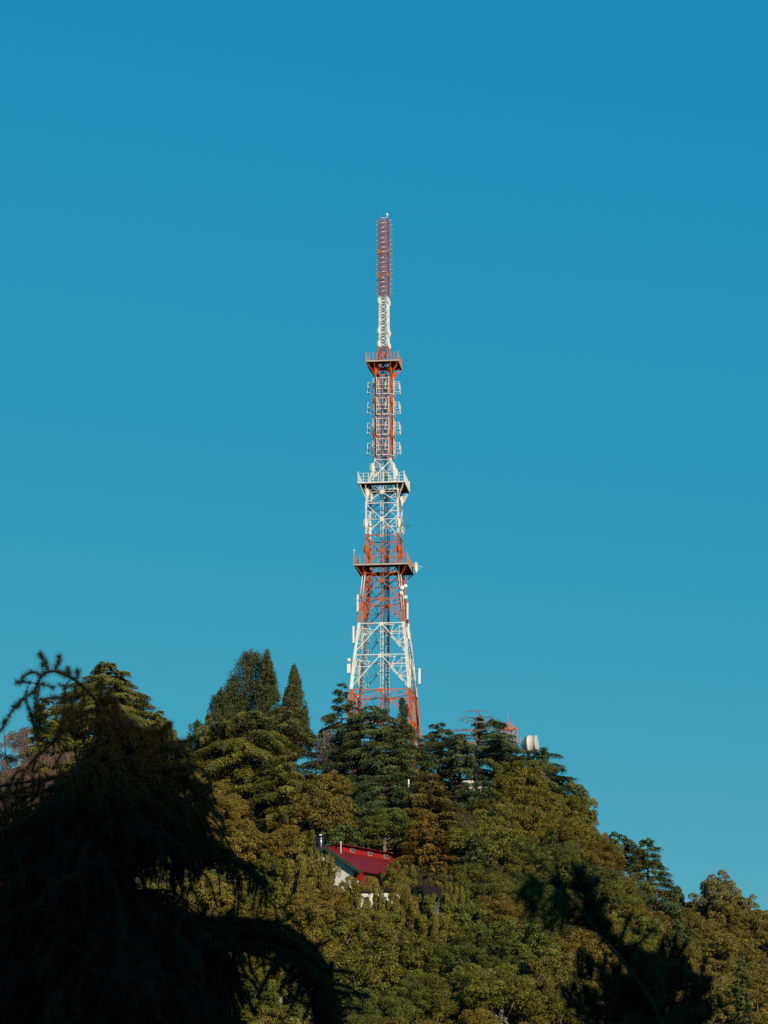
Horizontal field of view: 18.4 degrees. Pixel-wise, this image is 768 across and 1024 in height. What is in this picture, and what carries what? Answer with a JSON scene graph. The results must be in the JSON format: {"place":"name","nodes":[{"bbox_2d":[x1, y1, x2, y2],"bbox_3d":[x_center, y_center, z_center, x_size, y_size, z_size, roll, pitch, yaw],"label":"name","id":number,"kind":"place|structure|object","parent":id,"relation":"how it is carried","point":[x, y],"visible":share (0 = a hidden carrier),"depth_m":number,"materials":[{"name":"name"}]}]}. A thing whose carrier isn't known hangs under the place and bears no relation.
{"place":"outdoors","nodes":[
{"label":"outdoors","id":0,"kind":"place"},
{"bbox_2d":[0,771,767,1023],"bbox_3d":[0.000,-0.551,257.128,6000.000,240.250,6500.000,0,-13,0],"label":"hillside","id":1,"kind":"structure","parent":0,"point":[501,863],"depth_m":388.66,"materials":[{"name":"green plant"}]},
{"bbox_2d":[0,727,75,824],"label":"weeping tree","id":2,"kind":"object","parent":1,"relation":"on","point":[15,744],"visible":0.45,"depth_m":364.35,"materials":[{"name":"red plant"}]},
{"bbox_2d":[0,694,75,814],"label":"deodar cedar","id":3,"kind":"object","parent":1,"relation":"on","point":[54,720],"visible":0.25,"depth_m":378.56,"materials":[{"name":"green plant"}]},
{"bbox_2d":[12,661,185,775],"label":"deodar cedar","id":4,"kind":"object","parent":1,"relation":"on","point":[126,694],"visible":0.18,"depth_m":395.84,"materials":[{"name":"green plant"}]},
{"bbox_2d":[0,650,370,1023],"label":"conifer","id":5,"kind":"object","parent":1,"relation":"on","point":[90,933],"visible":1,"depth_m":24.19,"materials":[{"name":"green plant"}]},
{"bbox_2d":[176,873,242,914],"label":"oak tree","id":6,"kind":"object","parent":1,"relation":"on","point":[203,896],"visible":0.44,"depth_m":349.95,"materials":[{"name":"green plant"}]},
{"bbox_2d":[184,714,252,797],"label":"deodar cedar","id":7,"kind":"object","parent":1,"relation":"on","point":[207,737],"visible":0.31,"depth_m":416.10,"materials":[{"name":"green plant"}]},
{"bbox_2d":[199,687,243,770],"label":"cypress tree","id":8,"kind":"object","parent":1,"relation":"on","point":[221,697],"visible":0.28,"depth_m":434.42,"materials":[{"name":"green plant"}]},
{"bbox_2d":[209,789,249,823],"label":"oak tree","id":9,"kind":"object","parent":1,"relation":"on","point":[228,803],"visible":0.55,"depth_m":395.18,"materials":[{"name":"green plant"}]},
{"bbox_2d":[205,835,256,883],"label":"oak tree","id":10,"kind":"object","parent":1,"relation":"on","point":[247,850],"visible":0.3,"depth_m":372.85,"materials":[{"name":"green plant"}]},
{"bbox_2d":[186,710,301,806],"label":"deodar cedar","id":11,"kind":"object","parent":1,"relation":"on","point":[248,772],"visible":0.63,"depth_m":410.38,"materials":[{"name":"green plant"}]},
{"bbox_2d":[209,648,301,762],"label":"cypress tree","id":12,"kind":"object","parent":1,"relation":"on","point":[248,662],"visible":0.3,"depth_m":438.63,"materials":[{"name":"green plant"}]},
{"bbox_2d":[220,818,296,863],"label":"oak tree","id":13,"kind":"object","parent":1,"relation":"on","point":[266,842],"visible":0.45,"depth_m":377.16,"materials":[{"name":"green plant"}]},
{"bbox_2d":[234,980,286,1023],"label":"oak tree","id":14,"kind":"object","parent":1,"relation":"on","point":[270,997],"visible":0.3,"depth_m":318.77,"materials":[{"name":"green plant"}]},
{"bbox_2d":[242,647,291,763],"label":"cypress tree","id":15,"kind":"object","parent":1,"relation":"on","point":[266,671],"visible":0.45,"depth_m":434.50,"materials":[{"name":"green plant"}]},
{"bbox_2d":[252,853,287,881],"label":"oak tree","id":16,"kind":"object","parent":1,"relation":"on","point":[276,870],"visible":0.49,"depth_m":370.94,"materials":[{"name":"green plant"}]},
{"bbox_2d":[239,1004,301,1023],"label":"oak tree","id":17,"kind":"object","parent":1,"relation":"on","point":[275,1018],"visible":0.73,"depth_m":312.43,"materials":[{"name":"green plant"}]},
{"bbox_2d":[243,752,325,832],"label":"deodar cedar","id":18,"kind":"object","parent":1,"relation":"on","point":[273,787],"visible":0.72,"depth_m":400.13,"materials":[{"name":"green plant"}]},
{"bbox_2d":[273,824,306,858],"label":"oak tree","id":19,"kind":"object","parent":1,"relation":"on","point":[286,830],"visible":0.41,"depth_m":384.65,"materials":[{"name":"green plant"}]},
{"bbox_2d":[260,697,326,760],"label":"deodar cedar","id":20,"kind":"object","parent":1,"relation":"on","point":[294,726],"visible":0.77,"depth_m":421.91,"materials":[{"name":"green plant"}]},
{"bbox_2d":[273,664,315,775],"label":"cypress tree","id":21,"kind":"object","parent":1,"relation":"on","point":[293,689],"visible":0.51,"depth_m":430.88,"materials":[{"name":"green plant"}]},
{"bbox_2d":[274,832,328,913],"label":"broadleaf tree","id":22,"kind":"object","parent":1,"relation":"on","point":[296,873],"visible":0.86,"depth_m":359.23,"materials":[{"name":"green plant"}]},
{"bbox_2d":[286,897,341,935],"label":"oak tree","id":23,"kind":"object","parent":1,"relation":"on","point":[302,918],"visible":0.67,"depth_m":347.94,"materials":[{"name":"green plant"}]},
{"bbox_2d":[286,878,349,929],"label":"oak tree","id":24,"kind":"object","parent":1,"relation":"on","point":[314,891],"visible":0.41,"depth_m":354.62,"materials":[{"name":"green plant"}]},
{"bbox_2d":[288,790,357,844],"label":"oak tree","id":25,"kind":"object","parent":1,"relation":"on","point":[327,815],"visible":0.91,"depth_m":387.25,"materials":[{"name":"green plant"}]},
{"bbox_2d":[308,729,349,774],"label":"bare tree","id":26,"kind":"object","parent":1,"relation":"on","point":[323,758],"visible":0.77,"depth_m":420.30,"materials":[{"name":"grey plant"}]},
{"bbox_2d":[300,683,364,774],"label":"deodar cedar","id":27,"kind":"object","parent":1,"relation":"on","point":[327,719],"visible":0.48,"depth_m":426.29,"materials":[{"name":"green plant"}]},
{"bbox_2d":[286,984,380,1021],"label":"oak tree","id":28,"kind":"object","parent":1,"relation":"on","point":[372,997],"visible":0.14,"depth_m":318.98,"materials":[{"name":"green plant"}]},
{"bbox_2d":[306,919,361,962],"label":"oak tree","id":29,"kind":"object","parent":1,"relation":"on","point":[324,936],"visible":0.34,"depth_m":341.70,"materials":[{"name":"green plant"}]},
{"bbox_2d":[309,769,359,799],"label":"broadleaf tree","id":30,"kind":"object","parent":1,"relation":"on","point":[332,782],"visible":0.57,"depth_m":410.41,"materials":[{"name":"green plant"}]},
{"bbox_2d":[322,825,364,846],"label":"broadleaf tree","id":31,"kind":"object","parent":1,"relation":"on","point":[341,834],"visible":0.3,"depth_m":379.61,"materials":[{"name":"green plant"}]},
{"bbox_2d":[339,896,374,939],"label":"broadleaf tree","id":32,"kind":"object","parent":1,"relation":"on","point":[358,916],"visible":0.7,"depth_m":344.55,"materials":[{"name":"green plant"}]},
{"bbox_2d":[311,842,406,893],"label":"red roofed house","id":33,"kind":"structure","parent":1,"relation":"on","point":[361,864],"depth_m":367.92,"materials":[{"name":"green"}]},
{"bbox_2d":[321,947,401,1003],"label":"oak tree","id":34,"kind":"object","parent":1,"relation":"on","point":[371,975],"visible":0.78,"depth_m":327.30,"materials":[{"name":"green plant"}]},
{"bbox_2d":[309,705,421,795],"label":"deodar cedar","id":35,"kind":"object","parent":1,"relation":"on","point":[363,752],"visible":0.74,"depth_m":417.23,"materials":[{"name":"green plant"}]},
{"bbox_2d":[332,909,407,960],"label":"oak tree","id":36,"kind":"object","parent":1,"relation":"on","point":[400,928],"visible":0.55,"depth_m":341.74,"materials":[{"name":"green plant"}]},
{"bbox_2d":[346,997,413,1023],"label":"oak tree","id":37,"kind":"object","parent":1,"relation":"on","point":[395,1009],"visible":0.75,"depth_m":314.85,"materials":[{"name":"green plant"}]},
{"bbox_2d":[357,909,402,959],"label":"broadleaf tree","id":38,"kind":"object","parent":1,"relation":"on","point":[377,924],"visible":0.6,"depth_m":340.04,"materials":[{"name":"green plant"}]},
{"bbox_2d":[344,213,421,776],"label":"broadcast tower","id":39,"kind":"structure","parent":1,"relation":"on","point":[364,571],"depth_m":451.08,"materials":[{"name":"metal"}]},
{"bbox_2d":[0,757,767,1023],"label":"undergrowth","id":40,"kind":"object","parent":1,"relation":"on","point":[614,862],"visible":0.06,"depth_m":402.87,"materials":[{"name":"green plant"}]},
{"bbox_2d":[337,768,433,826],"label":"deodar cedar","id":41,"kind":"object","parent":1,"relation":"on","point":[385,798],"visible":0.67,"depth_m":397.37,"materials":[{"name":"green plant"}]},
{"bbox_2d":[359,808,412,851],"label":"oak tree","id":42,"kind":"object","parent":1,"relation":"on","point":[375,825],"visible":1,"depth_m":386.89,"materials":[{"name":"green plant"}]},
{"bbox_2d":[355,719,438,799],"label":"deodar cedar","id":43,"kind":"object","parent":1,"relation":"on","point":[394,755],"visible":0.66,"depth_m":413.50,"materials":[{"name":"green plant"}]},
{"bbox_2d":[361,927,435,986],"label":"oak tree","id":44,"kind":"object","parent":1,"relation":"on","point":[409,956],"visible":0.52,"depth_m":335.74,"materials":[{"name":"green plant"}]},
{"bbox_2d":[380,861,417,899],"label":"broadleaf tree","id":45,"kind":"object","parent":1,"relation":"on","point":[391,876],"visible":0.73,"depth_m":364.67,"materials":[{"name":"green plant"}]},
{"bbox_2d":[382,881,421,939],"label":"broadleaf tree","id":46,"kind":"object","parent":1,"relation":"on","point":[407,896],"visible":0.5,"depth_m":348.37,"materials":[{"name":"green plant"}]},
{"bbox_2d":[380,986,444,1023],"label":"oak tree","id":47,"kind":"object","parent":1,"relation":"on","point":[420,1002],"visible":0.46,"depth_m":320.86,"materials":[{"name":"green plant"}]},
{"bbox_2d":[389,973,446,1005],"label":"oak tree","id":48,"kind":"object","parent":1,"relation":"on","point":[405,983],"visible":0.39,"depth_m":325.95,"materials":[{"name":"green plant"}]},
{"bbox_2d":[391,815,462,871],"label":"deodar cedar","id":49,"kind":"object","parent":1,"relation":"on","point":[439,849],"visible":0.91,"depth_m":380.98,"materials":[{"name":"green plant"}]},
{"bbox_2d":[400,774,466,840],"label":"deodar cedar","id":50,"kind":"object","parent":1,"relation":"on","point":[443,814],"visible":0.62,"depth_m":394.14,"materials":[{"name":"green plant"}]},
{"bbox_2d":[411,892,460,961],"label":"broadleaf tree","id":51,"kind":"object","parent":1,"relation":"on","point":[437,930],"visible":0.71,"depth_m":344.19,"materials":[{"name":"green plant"}]},
{"bbox_2d":[410,722,473,780],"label":"deodar cedar","id":52,"kind":"object","parent":1,"relation":"on","point":[431,739],"visible":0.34,"depth_m":436.73,"materials":[{"name":"green plant"}]},
{"bbox_2d":[409,969,485,1023],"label":"oak tree","id":53,"kind":"object","parent":1,"relation":"on","point":[444,994],"visible":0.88,"depth_m":320.96,"materials":[{"name":"green plant"}]},
{"bbox_2d":[437,882,466,950],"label":"broadleaf tree","id":54,"kind":"object","parent":1,"relation":"on","point":[445,896],"visible":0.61,"depth_m":350.21,"materials":[{"name":"green plant"}]},
{"bbox_2d":[436,733,481,797],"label":"deodar cedar","id":55,"kind":"object","parent":1,"relation":"on","point":[467,761],"visible":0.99,"depth_m":420.27,"materials":[{"name":"green plant"}]},
{"bbox_2d":[427,942,495,979],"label":"oak tree","id":56,"kind":"object","parent":1,"relation":"on","point":[443,959],"visible":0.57,"depth_m":335.40,"materials":[{"name":"green plant"}]},
{"bbox_2d":[440,901,488,953],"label":"oak tree","id":57,"kind":"object","parent":1,"relation":"on","point":[462,916],"visible":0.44,"depth_m":348.41,"materials":[{"name":"green plant"}]},
{"bbox_2d":[418,710,526,776],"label":"deodar cedar","id":58,"kind":"object","parent":1,"relation":"on","point":[493,749],"visible":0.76,"depth_m":431.25,"materials":[{"name":"green plant"}]},
{"bbox_2d":[462,832,491,882],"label":"deodar cedar","id":59,"kind":"object","parent":1,"relation":"on","point":[477,842],"visible":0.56,"depth_m":377.11,"materials":[{"name":"green plant"}]},
{"bbox_2d":[453,773,502,810],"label":"deodar cedar","id":60,"kind":"object","parent":1,"relation":"on","point":[485,792],"visible":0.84,"depth_m":414.55,"materials":[{"name":"green plant"}]},
{"bbox_2d":[457,1007,501,1023],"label":"oak tree","id":61,"kind":"object","parent":1,"relation":"on","point":[473,1018],"visible":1,"depth_m":313.07,"materials":[{"name":"green plant"}]},
{"bbox_2d":[447,826,512,872],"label":"oak tree","id":62,"kind":"object","parent":1,"relation":"on","point":[488,845],"visible":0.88,"depth_m":380.41,"materials":[{"name":"green plant"}]},
{"bbox_2d":[451,862,512,898],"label":"oak tree","id":63,"kind":"object","parent":1,"relation":"on","point":[494,876],"visible":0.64,"depth_m":365.23,"materials":[{"name":"green plant"}]},
{"bbox_2d":[446,922,519,972],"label":"oak tree","id":64,"kind":"object","parent":1,"relation":"on","point":[467,939],"visible":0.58,"depth_m":340.73,"materials":[{"name":"green plant"}]},
{"bbox_2d":[453,882,516,927],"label":"oak tree","id":65,"kind":"object","parent":1,"relation":"on","point":[474,887],"visible":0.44,"depth_m":358.37,"materials":[{"name":"green plant"}]},
{"bbox_2d":[455,719,527,781],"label":"deodar cedar","id":66,"kind":"object","parent":1,"relation":"on","point":[484,772],"visible":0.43,"depth_m":436.23,"materials":[{"name":"green plant"}]},
{"bbox_2d":[472,802,527,840],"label":"oak tree","id":67,"kind":"object","parent":1,"relation":"on","point":[494,820],"visible":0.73,"depth_m":392.95,"materials":[{"name":"green plant"}]},
{"bbox_2d":[445,962,556,1023],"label":"oak tree","id":68,"kind":"object","parent":1,"relation":"on","point":[528,1004],"visible":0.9,"depth_m":318.80,"materials":[{"name":"green plant"}]},
{"bbox_2d":[477,893,539,932],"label":"oak tree","id":69,"kind":"object","parent":1,"relation":"on","point":[508,907],"visible":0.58,"depth_m":355.43,"materials":[{"name":"green plant"}]},
{"bbox_2d":[500,833,538,864],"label":"oak tree","id":70,"kind":"object","parent":1,"relation":"on","point":[524,843],"visible":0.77,"depth_m":386.48,"materials":[{"name":"green plant"}]},
{"bbox_2d":[481,917,561,971],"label":"oak tree","id":71,"kind":"object","parent":1,"relation":"on","point":[521,942],"visible":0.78,"depth_m":342.15,"materials":[{"name":"green plant"}]},
{"bbox_2d":[497,803,546,846],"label":"oak tree","id":72,"kind":"object","parent":1,"relation":"on","point":[533,830],"visible":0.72,"depth_m":395.05,"materials":[{"name":"green plant"}]},
{"bbox_2d":[490,759,554,800],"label":"broadleaf tree","id":73,"kind":"object","parent":1,"relation":"on","point":[524,774],"visible":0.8,"depth_m":419.79,"materials":[{"name":"green plant"}]},
{"bbox_2d":[505,852,560,884],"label":"oak tree","id":74,"kind":"object","parent":1,"relation":"on","point":[526,869],"visible":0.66,"depth_m":378.69,"materials":[{"name":"green plant"}]},
{"bbox_2d":[514,786,562,826],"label":"oak tree","id":75,"kind":"object","parent":1,"relation":"on","point":[547,805],"visible":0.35,"depth_m":408.85,"materials":[{"name":"green plant"}]},
{"bbox_2d":[420,848,663,1023],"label":"branch","id":76,"kind":"object","parent":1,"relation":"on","point":[532,905],"visible":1,"depth_m":8.88,"materials":[{"name":"brown plant"}]},
{"bbox_2d":[504,957,580,1014],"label":"oak tree","id":77,"kind":"object","parent":1,"relation":"on","point":[545,984],"visible":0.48,"depth_m":327.90,"materials":[{"name":"green plant"}]},
{"bbox_2d":[513,747,579,802],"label":"deodar cedar","id":78,"kind":"object","parent":1,"relation":"on","point":[556,785],"visible":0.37,"depth_m":436.03,"materials":[{"name":"green plant"}]},
{"bbox_2d":[517,945,587,993],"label":"oak tree","id":79,"kind":"object","parent":1,"relation":"on","point":[550,963],"visible":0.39,"depth_m":333.74,"materials":[{"name":"green plant"}]},
{"bbox_2d":[531,813,577,850],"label":"oak tree","id":80,"kind":"object","parent":1,"relation":"on","point":[564,832],"visible":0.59,"depth_m":400.56,"materials":[{"name":"green plant"}]},
{"bbox_2d":[531,992,585,1023],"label":"oak tree","id":81,"kind":"object","parent":1,"relation":"on","point":[552,1004],"visible":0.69,"depth_m":320.61,"materials":[{"name":"green plant"}]},
{"bbox_2d":[529,841,595,882],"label":"oak tree","id":82,"kind":"object","parent":1,"relation":"on","point":[549,852],"visible":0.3,"depth_m":383.24,"materials":[{"name":"green plant"}]},
{"bbox_2d":[541,810,595,842],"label":"oak tree","id":83,"kind":"object","parent":1,"relation":"on","point":[578,829],"visible":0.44,"depth_m":408.14,"materials":[{"name":"green plant"}]},
{"bbox_2d":[562,781,598,827],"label":"broadleaf tree","id":84,"kind":"object","parent":1,"relation":"on","point":[580,792],"visible":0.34,"depth_m":437.21,"materials":[{"name":"green plant"}]},
{"bbox_2d":[546,860,620,910],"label":"oak tree","id":85,"kind":"object","parent":1,"relation":"on","point":[597,869],"visible":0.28,"depth_m":378.48,"materials":[{"name":"green plant"}]},
{"bbox_2d":[550,925,629,977],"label":"oak tree","id":86,"kind":"object","parent":1,"relation":"on","point":[595,947],"visible":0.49,"depth_m":348.14,"materials":[{"name":"green plant"}]},
{"bbox_2d":[570,838,626,876],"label":"oak tree","id":87,"kind":"object","parent":1,"relation":"on","point":[606,855],"visible":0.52,"depth_m":400.76,"materials":[{"name":"green plant"}]},
{"bbox_2d":[605,879,643,916],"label":"oak tree","id":88,"kind":"object","parent":1,"relation":"on","point":[629,900],"visible":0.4,"depth_m":390.43,"materials":[{"name":"green plant"}]},
{"bbox_2d":[599,831,653,873],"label":"deodar cedar","id":89,"kind":"object","parent":1,"relation":"on","point":[626,842],"visible":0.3,"depth_m":441.79,"materials":[{"name":"green plant"}]},
{"bbox_2d":[547,860,725,1023],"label":"pine","id":90,"kind":"object","parent":1,"relation":"on","point":[624,999],"visible":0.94,"depth_m":14.70,"materials":[{"name":"green plant"}]},
{"bbox_2d":[622,916,663,940],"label":"oak tree","id":91,"kind":"object","parent":1,"relation":"on","point":[641,923],"visible":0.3,"depth_m":377.42,"materials":[{"name":"green plant"}]},
{"bbox_2d":[627,838,680,900],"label":"deodar cedar","id":92,"kind":"object","parent":1,"relation":"on","point":[657,864],"visible":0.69,"depth_m":435.39,"materials":[{"name":"green plant"}]},
{"bbox_2d":[642,896,683,919],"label":"deodar cedar","id":93,"kind":"object","parent":1,"relation":"on","point":[671,908],"visible":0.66,"depth_m":413.44,"materials":[{"name":"green plant"}]},
{"bbox_2d":[673,916,716,946],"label":"oak tree","id":94,"kind":"object","parent":1,"relation":"on","point":[701,931],"visible":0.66,"depth_m":402.68,"materials":[{"name":"green plant"}]},
{"bbox_2d":[672,970,731,1023],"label":"oak tree","id":95,"kind":"object","parent":1,"relation":"on","point":[718,985],"visible":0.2,"depth_m":366.67,"materials":[{"name":"green plant"}]},
{"bbox_2d":[696,931,746,977],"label":"oak tree","id":96,"kind":"object","parent":1,"relation":"on","point":[719,950],"visible":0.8,"depth_m":397.23,"materials":[{"name":"green plant"}]},
{"bbox_2d":[688,869,756,920],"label":"broadleaf tree","id":97,"kind":"object","parent":1,"relation":"on","point":[725,888],"visible":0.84,"depth_m":421.18,"materials":[{"name":"green plant"}]},
{"bbox_2d":[703,894,753,932],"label":"oak tree","id":98,"kind":"object","parent":1,"relation":"on","point":[714,914],"visible":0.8,"depth_m":417.76,"materials":[{"name":"green plant"}]},
{"bbox_2d":[728,952,754,1023],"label":"deodar cedar","id":99,"kind":"object","parent":1,"relation":"on","point":[742,1005],"visible":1,"depth_m":364.32,"materials":[{"name":"green plant"}]},
{"bbox_2d":[723,938,766,963],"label":"oak tree","id":100,"kind":"object","parent":1,"relation":"on","point":[751,954],"visible":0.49,"depth_m":404.28,"materials":[{"name":"green plant"}]},
{"bbox_2d":[723,985,767,1023],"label":"oak tree","id":101,"kind":"object","parent":1,"relation":"on","point":[757,1001],"visible":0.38,"depth_m":377.96,"materials":[{"name":"green plant"}]},
{"bbox_2d":[726,962,767,1003],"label":"oak tree","id":102,"kind":"object","parent":1,"relation":"on","point":[760,978],"visible":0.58,"depth_m":386.84,"materials":[{"name":"green plant"}]},
{"bbox_2d":[730,909,767,947],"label":"oak tree","id":103,"kind":"object","parent":1,"relation":"on","point":[756,916],"visible":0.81,"depth_m":411.42,"materials":[{"name":"green plant"}]},
{"bbox_2d":[0,0,767,912],"label":"sky","id":104,"kind":"structure","parent":0,"point":[574,193],"materials":[{"name":"blue"}]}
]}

